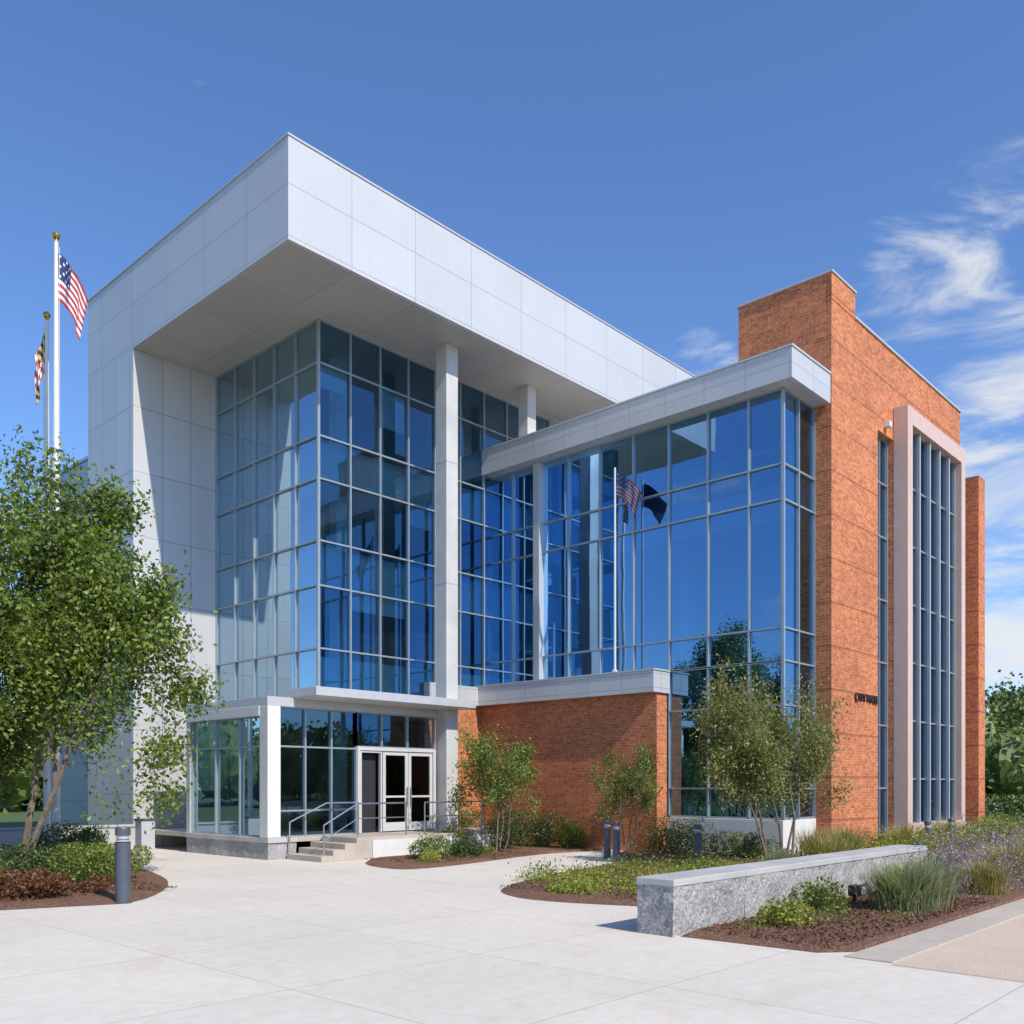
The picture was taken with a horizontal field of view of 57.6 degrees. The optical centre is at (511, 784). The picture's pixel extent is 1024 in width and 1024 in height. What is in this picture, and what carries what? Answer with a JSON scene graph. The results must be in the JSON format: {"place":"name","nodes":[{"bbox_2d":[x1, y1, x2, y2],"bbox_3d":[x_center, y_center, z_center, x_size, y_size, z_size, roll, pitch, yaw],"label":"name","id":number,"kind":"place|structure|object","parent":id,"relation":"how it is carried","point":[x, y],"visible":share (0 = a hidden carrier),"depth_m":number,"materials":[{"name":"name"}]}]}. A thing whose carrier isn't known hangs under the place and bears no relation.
{"place":"outdoors","nodes":[
{"label":"outdoors","id":0,"kind":"place"},
{"bbox_2d":[50,460,87,825],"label":"wing","id":1,"kind":"structure","parent":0,"point":[73,791],"depth_m":35.17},
{"bbox_2d":[260,705,280,837],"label":"vestibule corner pier","id":2,"kind":"structure","parent":0,"point":[270,771],"depth_m":24.85,"materials":[{"name":"paint"}]},
{"bbox_2d":[155,824,501,841],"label":"lobby floor","id":3,"kind":"structure","parent":0,"point":[284,830],"depth_m":28.61,"materials":[{"name":"concrete"}]},
{"bbox_2d":[281,720,403,827],"bbox_3d":[-5.949,-0.500,32.510,0.200,3.800,5.500,0,0,43],"label":"window","id":4,"kind":"structure","parent":3,"relation":"on","point":[317,774],"depth_m":31.59,"materials":[{"name":"blue glass"}]},
{"bbox_2d":[362,753,374,832],"bbox_3d":[-4.312,0.230,27.538,0.030,2.340,0.670,0,0,43],"label":"open door leaf","id":5,"kind":"object","parent":3,"relation":"on","point":[368,780],"visible":0.64,"depth_m":27.58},
{"bbox_2d":[329,354,432,828],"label":"tower interior columns","id":6,"kind":"structure","parent":3,"relation":"on","point":[338,527],"depth_m":29.95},
{"bbox_2d":[357,747,435,832],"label":"entrance doors","id":7,"kind":"structure","parent":3,"relation":"on","point":[384,825],"depth_m":28.16,"materials":[{"name":"metal"}]},
{"bbox_2d":[386,755,428,821],"bbox_3d":[-3.192,0.115,28.442,0.020,2.010,1.760,0,0,43],"label":"entrance door glass","id":8,"kind":"object","parent":7,"relation":"in","point":[395,775],"visible":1,"depth_m":28.34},
{"bbox_2d":[320,656,486,695],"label":"tower floor","id":9,"kind":"structure","parent":0,"point":[333,672],"depth_m":29.43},
{"bbox_2d":[320,388,481,675],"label":"tower interior walls","id":10,"kind":"structure","parent":9,"relation":"on","point":[393,444],"depth_m":34.27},
{"bbox_2d":[320,442,486,559],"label":"tower floor","id":11,"kind":"structure","parent":10,"relation":"in","point":[333,463],"depth_m":30.74,"materials":[{"name":"glass"}]},
{"bbox_2d":[320,546,486,634],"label":"tower floor","id":12,"kind":"structure","parent":10,"relation":"in","point":[333,567],"depth_m":30.49,"materials":[{"name":"glass"}]},
{"bbox_2d":[320,320,549,694],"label":"tower front mullions","id":13,"kind":"object","parent":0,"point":[350,487],"visible":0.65,"depth_m":30.13,"materials":[{"name":"metal"}]},
{"bbox_2d":[316,319,319,685],"bbox_3d":[-5.736,-8.140,27.572,0.080,11.280,0.080,0,0,43],"label":"tower corner post","id":14,"kind":"object","parent":13,"relation":"attached to","point":[317,502],"visible":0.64,"depth_m":27.54,"materials":[{"name":"metal"}]},
{"bbox_2d":[320,365,430,618],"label":"tower blinds","id":15,"kind":"object","parent":13,"relation":"attached to","point":[392,412],"visible":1,"depth_m":29.65,"materials":[{"name":"glass"}]},
{"bbox_2d":[0,840,1023,1023],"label":"plaza pavement","id":16,"kind":"structure","parent":0,"point":[213,939],"depth_m":10.38,"materials":[{"name":"concrete"}]},
{"bbox_2d":[0,827,134,853],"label":"wall","id":17,"kind":"structure","parent":16,"relation":"on","point":[8,837],"depth_m":26.64,"materials":[{"name":"concrete"}]},
{"bbox_2d":[0,853,167,909],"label":"mulch bed","id":18,"kind":"object","parent":16,"relation":"on","point":[107,898],"visible":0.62,"depth_m":16.06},
{"bbox_2d":[0,865,74,900],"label":"shrub","id":19,"kind":"object","parent":18,"relation":"on","point":[33,885],"visible":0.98,"depth_m":15.86,"materials":[{"name":"red plant"}]},
{"bbox_2d":[34,311,50,850],"bbox_3d":[-13.527,-5.855,27.007,0.540,15.710,0.482,0,0,43],"label":"flagpole","id":20,"kind":"object","parent":18,"relation":"on","point":[42,361],"visible":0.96,"depth_m":26.95,"materials":[{"name":"metal"}]},
{"bbox_2d":[0,836,97,881],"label":"shrub","id":21,"kind":"object","parent":18,"relation":"on","point":[35,857],"visible":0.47,"depth_m":18.70,"materials":[{"name":"green plant"}]},
{"bbox_2d":[52,232,87,845],"bbox_3d":[-12.397,-6.705,26.042,1.126,17.410,0.484,0,0,-12],"label":"flagpole","id":22,"kind":"object","parent":18,"relation":"on","point":[70,294],"visible":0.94,"depth_m":25.93,"materials":[{"name":"metal"}]},
{"bbox_2d":[35,820,107,857],"bbox_3d":[-11.719,1.462,24.477,1.815,1.096,1.967,0,0,43],"label":"shrub","id":23,"kind":"object","parent":18,"relation":"on","point":[88,838],"visible":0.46,"depth_m":24.35,"materials":[{"name":"green plant"}]},
{"bbox_2d":[44,840,144,882],"bbox_3d":[-8.595,1.558,18.727,2.021,0.913,1.733,0,0,-6],"label":"shrub","id":24,"kind":"object","parent":18,"relation":"on","point":[93,867],"visible":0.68,"depth_m":18.57,"materials":[{"name":"green plant"}]},
{"bbox_2d":[0,424,228,870],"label":"shade tree","id":25,"kind":"object","parent":18,"relation":"on","point":[88,606],"visible":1,"depth_m":20.71,"materials":[{"name":"green plant"}]},
{"bbox_2d":[113,827,132,903],"bbox_3d":[-6.599,1.355,15.795,0.312,1.290,0.312,0,0,43],"label":"bollard light","id":26,"kind":"object","parent":18,"relation":"on","point":[122,868],"visible":1,"depth_m":15.69,"materials":[{"name":"paint"}]},
{"bbox_2d":[133,818,157,856],"bbox_3d":[-10.360,1.475,26.301,0.500,1.050,0.500,0,0,43],"label":"utility pedestal","id":27,"kind":"object","parent":16,"relation":"on","point":[147,839],"visible":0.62,"depth_m":26.17,"materials":[{"name":"metal"}]},
{"bbox_2d":[186,837,295,859],"bbox_3d":[-7.794,1.786,26.593,4.420,0.473,0.899,0,0,43],"label":"granite base","id":28,"kind":"object","parent":16,"relation":"on","point":[263,851],"visible":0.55,"depth_m":25.71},
{"bbox_2d":[186,696,438,724],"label":"vestibule roof","id":29,"kind":"structure","parent":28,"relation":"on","point":[319,716],"depth_m":27.29,"materials":[{"name":"metal"}]},
{"bbox_2d":[187,706,259,721],"bbox_3d":[-8.168,-1.988,26.338,3.880,0.257,0.120,0,0,43],"label":"canopy fascia","id":30,"kind":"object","parent":29,"relation":"attached to","point":[237,713],"visible":0.94,"depth_m":26.06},
{"bbox_2d":[191,716,259,836],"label":"vestibule side mullions","id":31,"kind":"object","parent":29,"relation":"attached to","point":[216,747],"visible":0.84,"depth_m":26.77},
{"bbox_2d":[194,717,259,835],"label":"vestibule side panes","id":32,"kind":"object","parent":31,"relation":"in","point":[227,789],"visible":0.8,"depth_m":26.43,"materials":[{"name":"glass"}]},
{"bbox_2d":[280,706,356,836],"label":"vestibule front mullions","id":33,"kind":"object","parent":29,"relation":"attached to","point":[330,748],"visible":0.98,"depth_m":26.35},
{"bbox_2d":[288,686,475,708],"bbox_3d":[-3.637,-2.500,27.252,1.350,0.240,5.950,0,0,43],"label":"entry canopy","id":34,"kind":"object","parent":29,"relation":"attached to","point":[354,694],"visible":0.74,"depth_m":26.13,"materials":[{"name":"metal"}]},
{"bbox_2d":[297,695,472,709],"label":"entry canopy soffit","id":35,"kind":"structure","parent":34,"relation":"attached to","point":[364,701],"depth_m":26.68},
{"bbox_2d":[287,841,356,861],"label":"entrance steps","id":36,"kind":"structure","parent":16,"relation":"on","point":[336,851],"depth_m":24.74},
{"bbox_2d":[322,829,495,859],"bbox_3d":[-2.848,1.706,27.432,1.580,0.588,5.510,0,0,43],"label":"entrance landing","id":37,"kind":"object","parent":16,"relation":"on","point":[363,842],"visible":0.42,"depth_m":25.77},
{"bbox_2d":[289,801,481,855],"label":"handrails","id":38,"kind":"object","parent":37,"relation":"on","point":[358,818],"visible":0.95,"depth_m":25.68,"materials":[{"name":"silver metal"}]},
{"bbox_2d":[372,833,500,858],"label":"landing fascia","id":39,"kind":"structure","parent":37,"relation":"attached to","point":[390,847],"depth_m":25.90,"materials":[{"name":"white paint"}]},
{"bbox_2d":[436,343,457,829],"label":"column front","id":40,"kind":"structure","parent":16,"relation":"on","point":[446,540],"depth_m":29.16,"materials":[{"name":"paint"}]},
{"bbox_2d":[419,706,480,825],"bbox_3d":[-2.094,-0.367,31.700,0.350,4.735,2.565,0,0,43],"label":"brick return","id":41,"kind":"object","parent":16,"relation":"on","point":[467,717],"visible":0.07,"depth_m":31.94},
{"bbox_2d":[366,843,603,868],"bbox_3d":[-1.806,1.968,27.153,6.165,0.056,8.700,0,0,43],"label":"mulch bed","id":42,"kind":"object","parent":16,"relation":"on","point":[385,863],"visible":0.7,"depth_m":24.59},
{"bbox_2d":[406,833,452,858],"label":"shrub","id":43,"kind":"object","parent":42,"relation":"on","point":[421,843],"visible":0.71,"depth_m":24.53,"materials":[{"name":"green plant"}]},
{"bbox_2d":[446,719,550,851],"bbox_3d":[-0.466,-0.013,26.930,2.910,4.049,3.468,0,0,-5],"label":"ornamental tree","id":44,"kind":"object","parent":42,"relation":"on","point":[483,757],"visible":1,"depth_m":26.72,"materials":[{"name":"green plant"}]},
{"bbox_2d":[513,809,564,846],"bbox_3d":[0.858,1.392,29.727,1.374,1.248,2.136,0,0,-16],"label":"shrub","id":45,"kind":"object","parent":42,"relation":"on","point":[546,823],"visible":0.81,"depth_m":29.36,"materials":[{"name":"green plant"}]},
{"bbox_2d":[551,814,587,847],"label":"shrub","id":46,"kind":"object","parent":42,"relation":"on","point":[573,839],"visible":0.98,"depth_m":28.83,"materials":[{"name":"green plant"}]},
{"bbox_2d":[481,692,666,850],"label":"brick wall","id":47,"kind":"structure","parent":16,"relation":"on","point":[571,738],"depth_m":29.38,"materials":[{"name":"brick"}]},
{"bbox_2d":[478,670,669,706],"bbox_3d":[1.601,-3.060,30.239,7.750,0.640,0.860,0,0,43],"label":"roof band","id":48,"kind":"object","parent":47,"relation":"on","point":[637,682],"visible":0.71,"depth_m":29.23,"materials":[{"name":"metal"}]},
{"bbox_2d":[471,668,669,686],"bbox_3d":[1.595,-3.406,30.210,7.780,0.047,0.870,0,0,43],"label":"roof coping","id":49,"kind":"object","parent":48,"relation":"on","point":[575,676],"visible":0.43,"depth_m":29.20,"materials":[{"name":"metal"}]},
{"bbox_2d":[636,877,744,936],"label":"block","id":50,"kind":"structure","parent":16,"relation":"on","point":[677,911],"depth_m":12.57,"materials":[{"name":"stone"}]},
{"bbox_2d":[636,868,745,886],"bbox_3d":[2.546,1.292,13.117,0.610,0.095,1.896,0,0,43],"label":"cap","id":51,"kind":"object","parent":50,"relation":"on","point":[683,878],"visible":1,"depth_m":12.81,"materials":[{"name":"stone"}]},
{"bbox_2d":[501,847,980,905],"bbox_3d":[11.007,1.968,29.451,9.263,0.056,33.880,0,0,43],"label":"mulch bed","id":52,"kind":"object","parent":16,"relation":"on","point":[533,894],"visible":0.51,"depth_m":17.13,"materials":[{"name":"soil"}]},
{"bbox_2d":[584,737,665,851],"bbox_3d":[3.283,0.312,26.907,2.244,3.390,2.160,0,0,-7],"label":"ornamental tree","id":53,"kind":"object","parent":52,"relation":"on","point":[625,775],"visible":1,"depth_m":27.03,"materials":[{"name":"green plant"}]},
{"bbox_2d":[505,848,761,895],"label":"groundcover plants","id":54,"kind":"object","parent":52,"relation":"on","point":[587,875],"visible":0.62,"depth_m":18.61,"materials":[{"name":"green plant"}]},
{"bbox_2d":[629,813,681,852],"bbox_3d":[4.163,1.391,26.850,1.595,1.220,1.158,0,0,8],"label":"shrub","id":55,"kind":"object","parent":52,"relation":"on","point":[661,833],"visible":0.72,"depth_m":26.71,"materials":[{"name":"green plant"}]},
{"bbox_2d":[508,836,845,877],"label":"groundcover plants","id":56,"kind":"object","parent":52,"relation":"on","point":[703,860],"visible":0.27,"depth_m":20.95,"materials":[{"name":"green plant"}]},
{"bbox_2d":[650,816,716,854],"bbox_3d":[4.914,1.427,25.960,1.859,1.150,1.674,0,0,43],"label":"shrub","id":57,"kind":"object","parent":52,"relation":"on","point":[690,838],"visible":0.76,"depth_m":25.90,"materials":[{"name":"green plant"}]},
{"bbox_2d":[702,829,748,855],"bbox_3d":[5.869,1.607,25.779,1.439,0.802,0.924,0,0,43],"label":"shrub","id":58,"kind":"object","parent":52,"relation":"on","point":[731,846],"visible":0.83,"depth_m":25.66,"materials":[{"name":"green plant"}]},
{"bbox_2d":[681,644,861,860],"bbox_3d":[6.169,-0.647,22.178,4.248,5.318,4.160,0,0,11],"label":"birch tree","id":59,"kind":"object","parent":52,"relation":"on","point":[740,754],"visible":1,"depth_m":21.93,"materials":[{"name":"green plant"}]},
{"bbox_2d":[797,815,1023,860],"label":"groundcover plants","id":60,"kind":"object","parent":52,"relation":"on","point":[902,843],"visible":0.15,"depth_m":25.45,"materials":[{"name":"green plant"}]},
{"bbox_2d":[804,861,852,904],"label":"block","id":61,"kind":"structure","parent":16,"relation":"on","point":[839,871],"depth_m":15.81,"materials":[{"name":"stone"}]},
{"bbox_2d":[814,298,877,848],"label":"brick pier wall","id":62,"kind":"structure","parent":16,"relation":"on","point":[846,522],"depth_m":27.31,"materials":[{"name":"brick"}]},
{"bbox_2d":[831,272,854,318],"bbox_3d":[9.638,-14.225,27.085,0.015,0.750,1.630,0,0,43],"label":"brick tower front veneer","id":63,"kind":"object","parent":62,"relation":"attached to","point":[842,295],"visible":1,"depth_m":27.02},
{"bbox_2d":[878,435,887,834],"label":"strip window mullions","id":64,"kind":"object","parent":62,"relation":"attached to","point":[885,538],"visible":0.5,"depth_m":29.97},
{"bbox_2d":[880,440,884,833],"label":"strip window panes","id":65,"kind":"object","parent":64,"relation":"in","point":[882,635],"visible":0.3,"depth_m":29.88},
{"bbox_2d":[681,884,1023,952],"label":"mulch bed","id":66,"kind":"object","parent":16,"relation":"on","point":[886,936],"visible":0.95,"depth_m":12.42,"materials":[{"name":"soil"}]},
{"bbox_2d":[755,895,818,927],"bbox_3d":[3.848,1.758,12.938,0.813,0.504,0.878,0,0,43],"label":"shrub","id":67,"kind":"object","parent":66,"relation":"on","point":[777,914],"visible":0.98,"depth_m":12.80,"materials":[{"name":"green plant"}]},
{"bbox_2d":[789,875,850,913],"bbox_3d":[4.808,1.705,14.444,0.969,0.613,0.778,0,0,43],"label":"shrub","id":68,"kind":"object","parent":66,"relation":"on","point":[823,898],"visible":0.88,"depth_m":14.29,"materials":[{"name":"green plant"}]},
{"bbox_2d":[834,854,981,913],"bbox_3d":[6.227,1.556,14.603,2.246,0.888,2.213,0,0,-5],"label":"ornamental grass","id":69,"kind":"object","parent":66,"relation":"on","point":[904,887],"depth_m":14.28,"materials":[{"name":"plant"}]},
{"bbox_2d":[892,795,1023,900],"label":"lavender plants","id":70,"kind":"object","parent":66,"relation":"on","point":[963,851],"visible":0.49,"depth_m":17.64,"materials":[{"name":"plant"}]},
{"bbox_2d":[951,858,1023,895],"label":"ornamental grass","id":71,"kind":"object","parent":66,"relation":"on","point":[990,884],"depth_m":16.49,"materials":[{"name":"plant"}]},
{"bbox_2d":[965,839,1023,883],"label":"ornamental grass","id":72,"kind":"object","parent":66,"relation":"on","point":[1019,855],"depth_m":18.44,"materials":[{"name":"plant"}]},
{"bbox_2d":[852,855,893,893],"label":"block","id":73,"kind":"structure","parent":16,"relation":"on","point":[868,863],"depth_m":16.87,"materials":[{"name":"stone"}]},
{"bbox_2d":[878,354,959,841],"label":"brick wall","id":74,"kind":"structure","parent":16,"relation":"on","point":[916,392],"depth_m":29.98,"materials":[{"name":"brick"}]},
{"bbox_2d":[894,404,964,834],"bbox_3d":[14.307,-5.225,31.762,0.460,13.750,5.600,0,0,43],"label":"window surround","id":75,"kind":"object","parent":74,"relation":"attached to","point":[909,420],"visible":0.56,"depth_m":29.80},
{"bbox_2d":[921,444,942,820],"bbox_3d":[14.163,-5.150,31.910,0.052,12.800,4.780,0,0,43],"label":"window backing","id":76,"kind":"object","parent":75,"relation":"in","point":[931,636],"depth_m":32.27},
{"bbox_2d":[916,434,949,822],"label":"window fins","id":77,"kind":"object","parent":75,"relation":"attached to","point":[918,631],"depth_m":31.38,"materials":[{"name":"metal"}]},
{"bbox_2d":[913,433,954,822],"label":"tall window mullions","id":78,"kind":"object","parent":75,"relation":"attached to","point":[924,608],"depth_m":32.16,"materials":[{"name":"metal"}]},
{"bbox_2d":[844,898,1023,962],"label":"kerb band","id":79,"kind":"object","parent":16,"relation":"on","point":[903,948],"visible":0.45,"depth_m":12.26,"materials":[{"name":"concrete"}]},
{"bbox_2d":[965,476,984,827],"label":"end brick pier","id":80,"kind":"structure","parent":16,"relation":"on","point":[974,642],"depth_m":34.78,"materials":[{"name":"brick"}]},
{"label":"wing","id":81,"kind":"object","parent":16,"relation":"on","visible":0},
{"bbox_2d":[519,385,535,436],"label":"column roof","id":82,"kind":"structure","parent":81,"relation":"on","point":[527,409],"depth_m":32.19,"materials":[{"name":"paint"}]},
{"bbox_2d":[487,388,780,684],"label":"wing upper mullions","id":83,"kind":"object","parent":81,"relation":"attached to","point":[668,524],"visible":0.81,"depth_m":28.82,"materials":[{"name":"metal"}]},
{"bbox_2d":[489,391,780,684],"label":"wing upper panes","id":84,"kind":"object","parent":83,"relation":"in","point":[728,540],"visible":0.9,"depth_m":28.42,"materials":[{"name":"glass"}]},
{"bbox_2d":[668,660,781,819],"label":"wing lower mullions","id":85,"kind":"object","parent":81,"relation":"attached to","point":[708,740],"visible":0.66,"depth_m":27.05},
{"bbox_2d":[670,662,780,817],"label":"wing lower panes","id":86,"kind":"object","parent":85,"relation":"in","point":[684,690],"visible":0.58,"depth_m":27.39,"materials":[{"name":"glass"}]},
{"bbox_2d":[782,388,814,819],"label":"wing return mullions","id":87,"kind":"object","parent":81,"relation":"on","point":[798,631],"visible":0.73,"depth_m":26.14,"materials":[{"name":"metal"}]},
{"bbox_2d":[785,392,811,817],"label":"wing return panes","id":88,"kind":"object","parent":87,"relation":"in","point":[805,528],"visible":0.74,"depth_m":26.32,"materials":[{"name":"glass"}]},
{"bbox_2d":[0,798,1023,827],"bbox_3d":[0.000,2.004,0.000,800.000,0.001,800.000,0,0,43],"label":"ground","id":89,"kind":"structure","parent":0,"point":[12,819],"depth_m":59.26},
{"bbox_2d":[88,348,215,846],"bbox_3d":[-12.022,-5.907,31.877,3.370,15.815,3.500,0,0,43],"label":"portal leg","id":90,"kind":"object","parent":89,"relation":"on","point":[152,422],"visible":0.5,"depth_m":30.49,"materials":[{"name":"metal"}]},
{"bbox_2d":[347,425,486,676],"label":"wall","id":91,"kind":"structure","parent":89,"relation":"on","point":[363,439],"depth_m":36.39,"materials":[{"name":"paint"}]},
{"bbox_2d":[88,135,692,434],"bbox_3d":[-3.039,-15.135,35.198,12.000,2.630,20.600,0,0,43],"label":"roof canopy","id":92,"kind":"object","parent":91,"relation":"on","point":[285,190],"visible":0.43,"depth_m":27.34,"materials":[{"name":"metal"}]},
{"bbox_2d":[135,241,614,450],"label":"canopy soffit","id":93,"kind":"structure","parent":92,"relation":"attached to","point":[287,288],"depth_m":28.96,"materials":[{"name":"metal"}]},
{"bbox_2d":[88,132,694,376],"bbox_3d":[-3.039,-16.477,35.198,12.060,0.047,20.660,0,0,43],"label":"canopy coping","id":94,"kind":"object","parent":92,"relation":"on","point":[324,155],"visible":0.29,"depth_m":27.50,"materials":[{"name":"metal"}]},
{"bbox_2d":[0,670,1023,811],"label":"distant trees","id":95,"kind":"object","parent":89,"relation":"on","point":[1004,745],"visible":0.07,"depth_m":68.53,"materials":[{"name":"plant"}]},
{"bbox_2d":[0,0,1023,711],"label":"sky","id":96,"kind":"structure","parent":0,"point":[663,168],"materials":[{"name":"blue"}]},
{"bbox_2d":[533,462,543,679],"bbox_3d":[0.909,-7.120,31.456,0.280,7.440,0.300,0,0,43],"label":"wing pilaster","id":97,"kind":"object","parent":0,"point":[538,570],"visible":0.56,"depth_m":31.34,"materials":[{"name":"metal"}]},
{"bbox_2d":[425,346,829,495],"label":"wing parapet","id":98,"kind":"structure","parent":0,"point":[795,371],"depth_m":27.62,"materials":[{"name":"metal"}]},
{"bbox_2d":[427,343,830,469],"bbox_3d":[1.887,-11.712,31.530,17.410,0.056,2.400,0,0,43],"label":"wing parapet coping","id":99,"kind":"object","parent":98,"relation":"on","point":[701,375],"visible":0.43,"depth_m":27.49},
{"bbox_2d":[667,694,667,725],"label":"wing floor","id":100,"kind":"structure","parent":0,"point":[667,709],"depth_m":31.67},
{"bbox_2d":[667,817,787,855],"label":"low wall","id":101,"kind":"structure","parent":0,"point":[745,826],"depth_m":26.26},
{"bbox_2d":[744,868,804,917],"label":"block","id":102,"kind":"structure","parent":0,"point":[760,890],"depth_m":14.18,"materials":[{"name":"stone"}]},
{"bbox_2d":[712,860,803,876],"bbox_3d":[3.841,1.292,14.508,0.610,0.095,1.896,0,0,43],"label":"cap","id":103,"kind":"object","parent":102,"relation":"on","point":[761,867],"visible":0.85,"depth_m":14.39,"materials":[{"name":"stone"}]},
{"bbox_2d":[781,387,784,818],"bbox_3d":[7.410,-4.955,25.450,0.080,11.770,0.080,0,0,43],"label":"wing corner post","id":104,"kind":"object","parent":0,"point":[782,548],"visible":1,"depth_m":25.42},
{"bbox_2d":[738,272,830,360],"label":"brick pier tower","id":105,"kind":"structure","parent":0,"point":[777,320],"depth_m":27.53,"materials":[{"name":"brick"}]},
{"bbox_2d":[878,340,892,441],"bbox_3d":[11.609,-12.450,29.597,0.520,2.800,1.247,0,0,43],"label":"brick wall over window","id":106,"kind":"structure","parent":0,"point":[885,383],"depth_m":29.41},
{"bbox_2d":[891,916,1023,981],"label":"aggregate pavement","id":107,"kind":"structure","parent":0,"point":[997,951],"depth_m":10.90,"materials":[{"name":"concrete"}]},
{"bbox_3d":[-6.713,-2.460,33.084,2.700,0.120,6.700,0,0,43],"label":"tower lower soffit","id":108,"kind":"object","parent":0,"visible":0},
{"bbox_2d":[216,320,315,701],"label":"tower side mullions","id":109,"kind":"object","parent":108,"relation":"on","point":[273,495],"visible":0.83,"depth_m":29.92,"materials":[{"name":"metal"}]},
{"bbox_2d":[218,323,315,701],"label":"tower side panes","id":110,"kind":"object","parent":109,"relation":"in","point":[306,506],"visible":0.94,"depth_m":29.47,"materials":[{"name":"glass"}]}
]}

